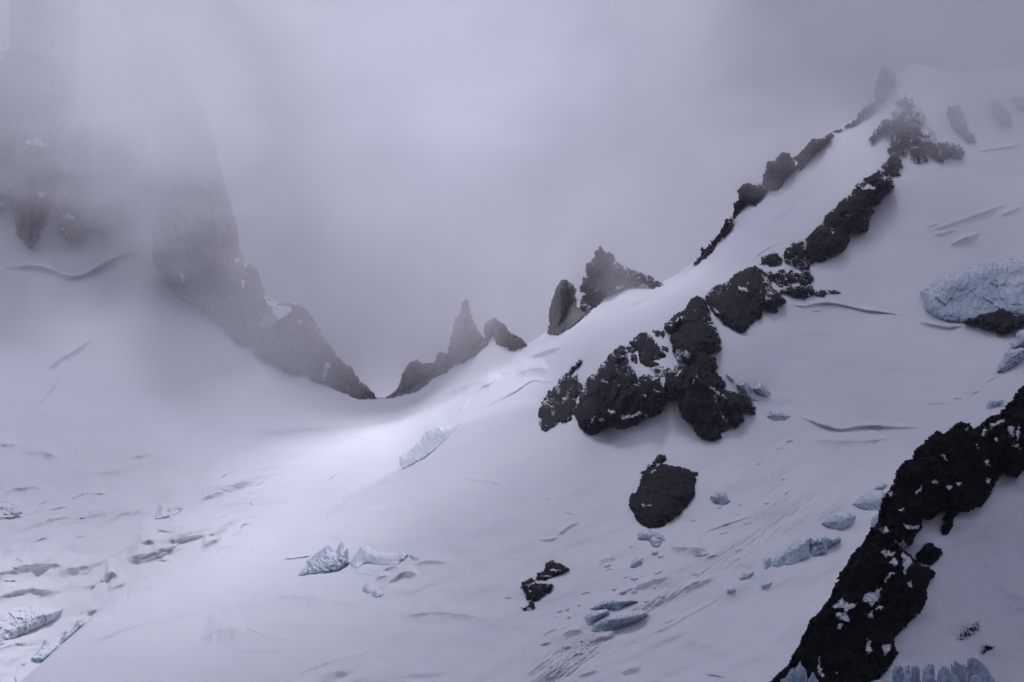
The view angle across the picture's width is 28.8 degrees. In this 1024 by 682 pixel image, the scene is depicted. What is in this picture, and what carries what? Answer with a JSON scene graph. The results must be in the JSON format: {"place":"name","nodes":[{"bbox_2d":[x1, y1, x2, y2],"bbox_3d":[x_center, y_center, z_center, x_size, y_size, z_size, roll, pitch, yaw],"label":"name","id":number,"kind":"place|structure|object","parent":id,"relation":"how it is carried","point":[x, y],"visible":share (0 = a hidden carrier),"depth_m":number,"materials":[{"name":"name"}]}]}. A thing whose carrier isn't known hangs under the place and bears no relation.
{"place":"outdoors","nodes":[
{"label":"outdoors","id":0,"kind":"place"},
{"bbox_2d":[0,0,1023,681],"bbox_3d":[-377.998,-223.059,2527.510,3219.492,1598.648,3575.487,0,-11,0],"label":"snow slope","id":1,"kind":"structure","parent":0,"point":[136,390],"depth_m":1697.62,"materials":[{"name":"snow"}]},
{"bbox_2d":[0,49,12,214],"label":"rock buttress","id":2,"kind":"object","parent":1,"relation":"on","point":[6,117],"visible":1,"depth_m":3083.86,"materials":[{"name":"stone"}]},
{"bbox_2d":[0,502,21,519],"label":"ice bulge","id":3,"kind":"object","parent":1,"relation":"on","point":[8,511],"visible":1,"depth_m":1793.20,"materials":[{"name":"ice"}]},
{"bbox_2d":[0,604,61,641],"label":"ice bulge","id":4,"kind":"object","parent":1,"relation":"on","point":[17,621],"visible":1,"depth_m":1414.74,"materials":[{"name":"ice"}]},
{"bbox_2d":[30,648,51,661],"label":"serac","id":5,"kind":"object","parent":1,"relation":"on","point":[40,655],"visible":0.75,"depth_m":1327.78,"materials":[{"name":"ice"}]},
{"bbox_2d":[7,0,80,248],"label":"rock buttress","id":6,"kind":"object","parent":1,"relation":"on","point":[44,41],"visible":0.99,"depth_m":3003.01,"materials":[{"name":"stone"}]},
{"bbox_2d":[41,640,58,651],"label":"serac","id":7,"kind":"object","parent":1,"relation":"on","point":[46,645],"visible":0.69,"depth_m":1363.58,"materials":[{"name":"ice"}]},
{"bbox_2d":[59,619,88,645],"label":"serac","id":8,"kind":"object","parent":1,"relation":"on","point":[79,624],"visible":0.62,"depth_m":1413.84,"materials":[{"name":"ice"}]},
{"bbox_2d":[56,120,97,243],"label":"rock buttress","id":9,"kind":"object","parent":1,"relation":"on","point":[76,217],"visible":0.93,"depth_m":3014.40,"materials":[{"name":"stone"}]},
{"bbox_2d":[94,116,153,237],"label":"rock buttress","id":10,"kind":"object","parent":1,"relation":"on","point":[124,171],"visible":0.95,"depth_m":3035.66,"materials":[{"name":"stone"}]},
{"bbox_2d":[154,503,170,518],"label":"serac","id":11,"kind":"object","parent":1,"relation":"on","point":[164,509],"visible":1,"depth_m":1833.27,"materials":[{"name":"ice"}]},
{"bbox_2d":[172,504,182,514],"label":"serac","id":12,"kind":"object","parent":1,"relation":"on","point":[178,508],"visible":1,"depth_m":1856.73,"materials":[{"name":"ice"}]},
{"bbox_2d":[151,86,264,346],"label":"rock tower","id":13,"kind":"structure","parent":1,"relation":"on","point":[202,265],"depth_m":2901.49,"materials":[{"name":"stone"}]},
{"bbox_2d":[255,296,376,398],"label":"rock crag","id":14,"kind":"structure","parent":1,"relation":"on","point":[293,341],"depth_m":3115.59,"materials":[{"name":"stone"}]},
{"bbox_2d":[299,542,349,575],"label":"ice cliff","id":15,"kind":"structure","parent":1,"relation":"on","point":[327,559],"depth_m":1462.44,"materials":[{"name":"ice"}]},
{"bbox_2d":[362,583,370,592],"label":"serac","id":16,"kind":"object","parent":1,"relation":"on","point":[366,588],"visible":1,"depth_m":1301.77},
{"bbox_2d":[372,589,382,596],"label":"ice block","id":17,"kind":"structure","parent":1,"relation":"on","point":[376,593],"depth_m":1268.46,"materials":[{"name":"ice"}]},
{"bbox_2d":[350,546,407,567],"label":"ice cliff","id":18,"kind":"structure","parent":1,"relation":"on","point":[366,555],"depth_m":1426.89,"materials":[{"name":"ice"}]},
{"bbox_2d":[409,554,418,559],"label":"ice block","id":19,"kind":"structure","parent":1,"relation":"on","point":[412,556],"depth_m":1348.90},
{"bbox_2d":[386,352,450,397],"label":"rock ridge","id":20,"kind":"object","parent":1,"relation":"on","point":[416,375],"visible":0.99,"depth_m":3169.80,"materials":[{"name":"stone"}]},
{"bbox_2d":[399,423,460,468],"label":"ice cliff","id":21,"kind":"structure","parent":1,"relation":"on","point":[431,440],"depth_m":2234.89,"materials":[{"name":"ice"}]},
{"bbox_2d":[447,299,487,368],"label":"rock pinnacle","id":22,"kind":"object","parent":1,"relation":"on","point":[467,340],"visible":0.98,"depth_m":2957.17,"materials":[{"name":"stone"}]},
{"bbox_2d":[484,317,526,350],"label":"rock pinnacle","id":23,"kind":"object","parent":1,"relation":"on","point":[499,332],"visible":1,"depth_m":2743.07,"materials":[{"name":"stone"}]},
{"bbox_2d":[523,600,534,610],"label":"rock","id":24,"kind":"object","parent":1,"relation":"on","point":[531,605],"visible":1,"depth_m":1091.29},
{"bbox_2d":[520,578,552,600],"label":"rock","id":25,"kind":"object","parent":1,"relation":"on","point":[533,589],"visible":1,"depth_m":1113.98,"materials":[{"name":"stone"}]},
{"bbox_2d":[536,559,568,580],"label":"rock","id":26,"kind":"object","parent":1,"relation":"on","point":[552,568],"visible":1,"depth_m":1146.64,"materials":[{"name":"stone"}]},
{"bbox_2d":[538,358,582,432],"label":"rock outcrop","id":27,"kind":"object","parent":1,"relation":"on","point":[557,406],"visible":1,"depth_m":1768.83,"materials":[{"name":"stone"}]},
{"bbox_2d":[547,279,586,335],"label":"rock slab","id":28,"kind":"object","parent":1,"relation":"on","point":[565,312],"visible":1,"depth_m":2336.62,"materials":[{"name":"stone"}]},
{"bbox_2d":[584,609,608,623],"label":"ice block","id":29,"kind":"structure","parent":1,"relation":"on","point":[592,617],"depth_m":1047.82,"materials":[{"name":"ice"}]},
{"bbox_2d":[591,598,637,609],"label":"ice block","id":30,"kind":"structure","parent":1,"relation":"on","point":[614,603],"depth_m":1064.22,"materials":[{"name":"ice"}]},
{"bbox_2d":[592,610,647,631],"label":"ice block","id":31,"kind":"structure","parent":1,"relation":"on","point":[614,621],"depth_m":1030.77,"materials":[{"name":"ice"}]},
{"bbox_2d":[573,345,667,434],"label":"rock outcrop","id":32,"kind":"object","parent":1,"relation":"on","point":[616,394],"visible":1,"depth_m":1554.74,"materials":[{"name":"stone"}]},
{"bbox_2d":[579,246,662,315],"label":"rock peak","id":33,"kind":"object","parent":1,"relation":"on","point":[605,274],"visible":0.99,"depth_m":2371.00,"materials":[{"name":"stone"}]},
{"bbox_2d":[626,345,636,353],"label":"rock outcrop","id":34,"kind":"object","parent":1,"relation":"on","point":[631,349],"visible":0.99,"depth_m":1748.08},
{"bbox_2d":[630,354,636,363],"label":"rock outcrop","id":35,"kind":"object","parent":1,"relation":"on","point":[633,358],"visible":1,"depth_m":1687.50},
{"bbox_2d":[630,557,641,567],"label":"ice block","id":36,"kind":"structure","parent":1,"relation":"on","point":[636,562],"depth_m":1143.12,"materials":[{"name":"ice"}]},
{"bbox_2d":[629,332,665,366],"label":"rock outcrop","id":37,"kind":"object","parent":1,"relation":"on","point":[645,346],"visible":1,"depth_m":1705.10,"materials":[{"name":"stone"}]},
{"bbox_2d":[640,460,656,473],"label":"rock","id":38,"kind":"object","parent":1,"relation":"on","point":[651,466],"visible":0.81,"depth_m":1410.40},
{"bbox_2d":[638,529,665,540],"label":"ice block","id":39,"kind":"structure","parent":1,"relation":"on","point":[645,534],"depth_m":1206.64,"materials":[{"name":"ice"}]},
{"bbox_2d":[649,536,661,546],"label":"ice block","id":40,"kind":"structure","parent":1,"relation":"on","point":[655,541],"depth_m":1191.28,"materials":[{"name":"ice"}]},
{"bbox_2d":[652,330,664,338],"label":"rock outcrop","id":41,"kind":"object","parent":1,"relation":"on","point":[657,333],"visible":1,"depth_m":1810.35,"materials":[{"name":"stone"}]},
{"bbox_2d":[655,454,666,462],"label":"rock","id":42,"kind":"object","parent":1,"relation":"on","point":[659,458],"visible":1,"depth_m":1423.22,"materials":[{"name":"stone"}]},
{"bbox_2d":[629,463,696,528],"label":"rock","id":43,"kind":"object","parent":1,"relation":"on","point":[662,495],"visible":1,"depth_m":1295.73,"materials":[{"name":"stone"}]},
{"bbox_2d":[661,346,668,351],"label":"rock outcrop","id":44,"kind":"object","parent":1,"relation":"on","point":[664,348],"visible":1,"depth_m":1697.59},
{"bbox_2d":[649,363,681,377],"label":"rock outcrop","id":45,"kind":"object","parent":1,"relation":"on","point":[660,371],"visible":0.99,"depth_m":1598.63,"materials":[{"name":"stone"}]},
{"bbox_2d":[664,295,755,440],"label":"rock outcrop","id":46,"kind":"object","parent":1,"relation":"on","point":[710,408],"visible":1,"depth_m":1526.57,"materials":[{"name":"stone"}]},
{"bbox_2d":[693,218,733,265],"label":"rock outcrop","id":47,"kind":"object","parent":1,"relation":"on","point":[723,231],"visible":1,"depth_m":2256.94,"materials":[{"name":"stone"}]},
{"bbox_2d":[710,491,729,504],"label":"ice block","id":48,"kind":"structure","parent":1,"relation":"on","point":[720,497],"depth_m":1290.86,"materials":[{"name":"ice"}]},
{"bbox_2d":[727,587,735,592],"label":"ice block","id":49,"kind":"structure","parent":1,"relation":"on","point":[733,589],"depth_m":1072.62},
{"bbox_2d":[739,571,750,578],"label":"ice block","id":50,"kind":"structure","parent":1,"relation":"on","point":[745,574],"depth_m":1104.38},
{"bbox_2d":[705,265,786,332],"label":"rock outcrop","id":51,"kind":"object","parent":1,"relation":"on","point":[739,300],"visible":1,"depth_m":1817.48,"materials":[{"name":"stone"}]},
{"bbox_2d":[739,572,752,579],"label":"ice block","id":52,"kind":"structure","parent":1,"relation":"on","point":[745,577],"depth_m":1100.22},
{"bbox_2d":[736,381,758,401],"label":"ice block","id":53,"kind":"structure","parent":1,"relation":"on","point":[744,387],"depth_m":1566.18,"materials":[{"name":"ice"}]},
{"bbox_2d":[732,183,767,217],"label":"rock outcrop","id":54,"kind":"object","parent":1,"relation":"on","point":[751,194],"visible":1,"depth_m":2315.08,"materials":[{"name":"stone"}]},
{"bbox_2d":[752,383,769,395],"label":"ice block","id":55,"kind":"structure","parent":1,"relation":"on","point":[760,388],"depth_m":1581.02,"materials":[{"name":"ice"}]},
{"bbox_2d":[761,582,770,588],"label":"ice block","id":56,"kind":"structure","parent":1,"relation":"on","point":[765,585],"depth_m":1086.85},
{"bbox_2d":[763,557,770,568],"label":"ice block","id":57,"kind":"structure","parent":1,"relation":"on","point":[767,562],"depth_m":1132.38,"materials":[{"name":"ice"}]},
{"bbox_2d":[760,252,781,266],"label":"rock outcrop","id":58,"kind":"object","parent":1,"relation":"on","point":[771,259],"visible":1,"depth_m":1987.41,"materials":[{"name":"stone"}]},
{"bbox_2d":[772,554,783,566],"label":"ice block","id":59,"kind":"structure","parent":1,"relation":"on","point":[778,560],"depth_m":1139.38,"materials":[{"name":"ice"}]},
{"bbox_2d":[762,152,794,190],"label":"rock outcrop","id":60,"kind":"object","parent":1,"relation":"on","point":[779,169],"visible":0.98,"depth_m":2343.92,"materials":[{"name":"stone"}]},
{"bbox_2d":[767,410,789,419],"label":"ice block","id":61,"kind":"structure","parent":1,"relation":"on","point":[776,415],"depth_m":1531.94,"materials":[{"name":"ice"}]},
{"bbox_2d":[760,268,799,286],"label":"rock outcrop","id":62,"kind":"object","parent":1,"relation":"on","point":[781,277],"visible":0.99,"depth_m":1910.77,"materials":[{"name":"stone"}]},
{"bbox_2d":[783,240,810,270],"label":"rock outcrop","id":63,"kind":"object","parent":1,"relation":"on","point":[794,253],"visible":1,"depth_m":1974.85,"materials":[{"name":"stone"}]},
{"bbox_2d":[779,284,814,299],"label":"rock outcrop","id":64,"kind":"object","parent":1,"relation":"on","point":[803,291],"visible":1,"depth_m":1863.17,"materials":[{"name":"stone"}]},
{"bbox_2d":[784,537,810,564],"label":"ice block","id":65,"kind":"structure","parent":1,"relation":"on","point":[797,551],"depth_m":1158.77,"materials":[{"name":"ice"}]},
{"bbox_2d":[799,270,813,285],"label":"rock outcrop","id":66,"kind":"object","parent":1,"relation":"on","point":[806,277],"visible":1,"depth_m":1910.94,"materials":[{"name":"stone"}]},
{"bbox_2d":[792,132,833,169],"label":"rock outcrop","id":67,"kind":"object","parent":1,"relation":"on","point":[802,158],"visible":1,"depth_m":2379.87,"materials":[{"name":"stone"}]},
{"bbox_2d":[815,290,828,296],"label":"rock outcrop","id":68,"kind":"object","parent":1,"relation":"on","point":[821,293],"visible":1,"depth_m":1875.83,"materials":[{"name":"stone"}]},
{"bbox_2d":[810,533,840,556],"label":"ice block","id":69,"kind":"structure","parent":1,"relation":"on","point":[821,543],"depth_m":1185.29,"materials":[{"name":"ice"}]},
{"bbox_2d":[827,290,840,293],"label":"rock outcrop","id":70,"kind":"object","parent":1,"relation":"on","point":[833,291],"visible":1,"depth_m":1890.92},
{"bbox_2d":[822,512,855,529],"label":"ice block","id":71,"kind":"structure","parent":1,"relation":"on","point":[842,520],"depth_m":1237.09,"materials":[{"name":"ice"}]},
{"bbox_2d":[805,170,893,263],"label":"rock outcrop","id":72,"kind":"object","parent":1,"relation":"on","point":[828,237],"visible":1,"depth_m":2056.07,"materials":[{"name":"stone"}]},
{"bbox_2d":[833,100,878,132],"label":"rock outcrop","id":73,"kind":"object","parent":1,"relation":"on","point":[865,110],"visible":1,"depth_m":2468.93,"materials":[{"name":"stone"}]},
{"bbox_2d":[853,490,884,509],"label":"ice block","id":74,"kind":"structure","parent":1,"relation":"on","point":[871,500],"depth_m":1274.24,"materials":[{"name":"ice"}]},
{"bbox_2d":[871,513,878,526],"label":"ice block","id":75,"kind":"structure","parent":1,"relation":"on","point":[874,520],"depth_m":1233.07,"materials":[{"name":"ice"}]},
{"bbox_2d":[874,482,886,489],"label":"ice block","id":76,"kind":"structure","parent":1,"relation":"on","point":[882,485],"depth_m":1321.90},
{"bbox_2d":[873,65,895,102],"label":"rock outcrop","id":77,"kind":"object","parent":1,"relation":"on","point":[885,80],"visible":1,"depth_m":2506.91,"materials":[{"name":"stone"}]},
{"bbox_2d":[881,152,902,175],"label":"rock outcrop","id":78,"kind":"object","parent":1,"relation":"on","point":[892,164],"visible":0.99,"depth_m":2232.31,"materials":[{"name":"stone"}]},
{"bbox_2d":[869,94,964,162],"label":"rock outcrop","id":79,"kind":"object","parent":1,"relation":"on","point":[903,125],"visible":1,"depth_m":2302.45,"materials":[{"name":"stone"}]},
{"bbox_2d":[947,104,976,142],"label":"rock outcrop","id":80,"kind":"object","parent":1,"relation":"on","point":[956,116],"visible":1,"depth_m":2357.67,"materials":[{"name":"stone"}]},
{"bbox_2d":[921,256,1023,322],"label":"ice cliff","id":81,"kind":"structure","parent":1,"relation":"on","point":[963,295],"depth_m":1839.99,"materials":[{"name":"ice"}]},
{"bbox_2d":[965,308,1023,333],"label":"rock","id":82,"kind":"object","parent":1,"relation":"on","point":[1003,320],"visible":0.98,"depth_m":1750.51,"materials":[{"name":"stone"}]},
{"bbox_2d":[986,400,1002,408],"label":"ice block","id":83,"kind":"structure","parent":1,"relation":"on","point":[991,404],"depth_m":1490.06,"materials":[{"name":"ice"}]},
{"bbox_2d":[990,99,1012,126],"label":"rock outcrop","id":84,"kind":"object","parent":1,"relation":"on","point":[1001,114],"visible":1,"depth_m":2380.40,"materials":[{"name":"stone"}]},
{"bbox_2d":[996,348,1023,372],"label":"ice block","id":85,"kind":"structure","parent":1,"relation":"on","point":[1012,358],"depth_m":1609.88,"materials":[{"name":"ice"}]},
{"bbox_2d":[1010,329,1023,348],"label":"ice block","id":86,"kind":"structure","parent":1,"relation":"on","point":[1017,342],"depth_m":1682.09,"materials":[{"name":"ice"}]},
{"bbox_2d":[1010,96,1023,110],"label":"rock outcrop","id":87,"kind":"object","parent":1,"relation":"on","point":[1018,102],"visible":1,"depth_m":2399.59,"materials":[{"name":"stone"}]},
{"bbox_2d":[117,0,1023,396],"label":"sky","id":88,"kind":"structure","parent":0,"point":[387,166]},
{"bbox_2d":[878,470,1023,681],"bbox_3d":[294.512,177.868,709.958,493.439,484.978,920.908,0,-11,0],"label":"snow gully","id":89,"kind":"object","parent":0,"point":[977,567],"visible":0.41,"depth_m":648.22,"materials":[{"name":"snow"}]},
{"bbox_2d":[770,385,1023,681],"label":"rock ridge","id":90,"kind":"object","parent":89,"relation":"on","point":[873,606],"visible":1,"depth_m":633.92,"materials":[{"name":"stone"}]},
{"bbox_2d":[916,542,942,564],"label":"rock","id":91,"kind":"object","parent":89,"relation":"on","point":[928,553],"visible":1,"depth_m":645.68,"materials":[{"name":"stone"}]},
{"bbox_2d":[941,520,953,534],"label":"rock","id":92,"kind":"object","parent":89,"relation":"on","point":[946,528],"visible":1,"depth_m":663.74,"materials":[{"name":"stone"}]},
{"bbox_2d":[957,621,979,639],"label":"rock","id":93,"kind":"object","parent":89,"relation":"on","point":[968,632],"visible":1,"depth_m":624.09,"materials":[{"name":"stone"}]},
{"bbox_2d":[980,644,994,653],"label":"rock","id":94,"kind":"object","parent":89,"relation":"on","point":[987,647],"visible":1,"depth_m":623.51,"materials":[{"name":"stone"}]},
{"bbox_3d":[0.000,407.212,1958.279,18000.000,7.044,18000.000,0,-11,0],"label":"glacier ground","id":95,"kind":"structure","parent":0,"visible":0},
{"bbox_2d":[780,667,799,681],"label":"serac","id":96,"kind":"object","parent":95,"relation":"on","point":[792,676],"visible":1,"depth_m":376.31,"materials":[{"name":"ice"}]},
{"bbox_2d":[795,661,806,681],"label":"serac","id":97,"kind":"object","parent":95,"relation":"on","point":[800,669],"visible":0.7,"depth_m":384.58,"materials":[{"name":"ice"}]},
{"bbox_2d":[808,672,817,681],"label":"serac","id":98,"kind":"object","parent":95,"relation":"on","point":[812,678],"visible":1,"depth_m":380.18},
{"bbox_2d":[891,666,904,681],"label":"serac","id":99,"kind":"object","parent":95,"relation":"on","point":[898,675],"visible":0.94,"depth_m":394.21,"materials":[{"name":"ice"}]},
{"bbox_2d":[905,665,909,675],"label":"serac","id":100,"kind":"object","parent":95,"relation":"on","point":[907,670],"visible":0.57,"depth_m":400.93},
{"bbox_2d":[903,675,913,681],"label":"serac","id":101,"kind":"object","parent":95,"relation":"on","point":[908,678],"visible":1,"depth_m":380.25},
{"bbox_2d":[911,666,920,681],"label":"serac","id":102,"kind":"object","parent":95,"relation":"on","point":[915,673],"visible":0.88,"depth_m":394.40,"materials":[{"name":"ice"}]},
{"bbox_2d":[922,664,934,681],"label":"serac","id":103,"kind":"object","parent":95,"relation":"on","point":[929,668],"visible":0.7,"depth_m":398.74,"materials":[{"name":"ice"}]},
{"bbox_2d":[924,673,935,681],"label":"serac","id":104,"kind":"object","parent":95,"relation":"on","point":[929,677],"visible":1,"depth_m":382.18,"materials":[{"name":"ice"}]},
{"bbox_2d":[936,666,949,681],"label":"serac","id":105,"kind":"object","parent":95,"relation":"on","point":[943,671],"visible":0.62,"depth_m":396.45,"materials":[{"name":"ice"}]},
{"bbox_2d":[942,671,959,681],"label":"serac","id":106,"kind":"object","parent":95,"relation":"on","point":[950,676],"visible":1,"depth_m":380.13,"materials":[{"name":"ice"}]},
{"bbox_2d":[951,660,965,681],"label":"serac","id":107,"kind":"object","parent":95,"relation":"on","point":[957,669],"visible":0.83,"depth_m":392.69,"materials":[{"name":"ice"}]},
{"bbox_2d":[962,664,967,681],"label":"serac","id":108,"kind":"object","parent":95,"relation":"on","point":[964,668],"visible":0.52,"depth_m":400.46,"materials":[{"name":"ice"}]},
{"bbox_2d":[970,675,983,681],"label":"serac","id":109,"kind":"object","parent":95,"relation":"on","point":[976,678],"visible":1,"depth_m":378.25,"materials":[{"name":"ice"}]},
{"bbox_2d":[967,657,994,681],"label":"serac","id":110,"kind":"object","parent":95,"relation":"on","point":[976,667],"visible":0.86,"depth_m":390.24,"materials":[{"name":"ice"}]}
]}

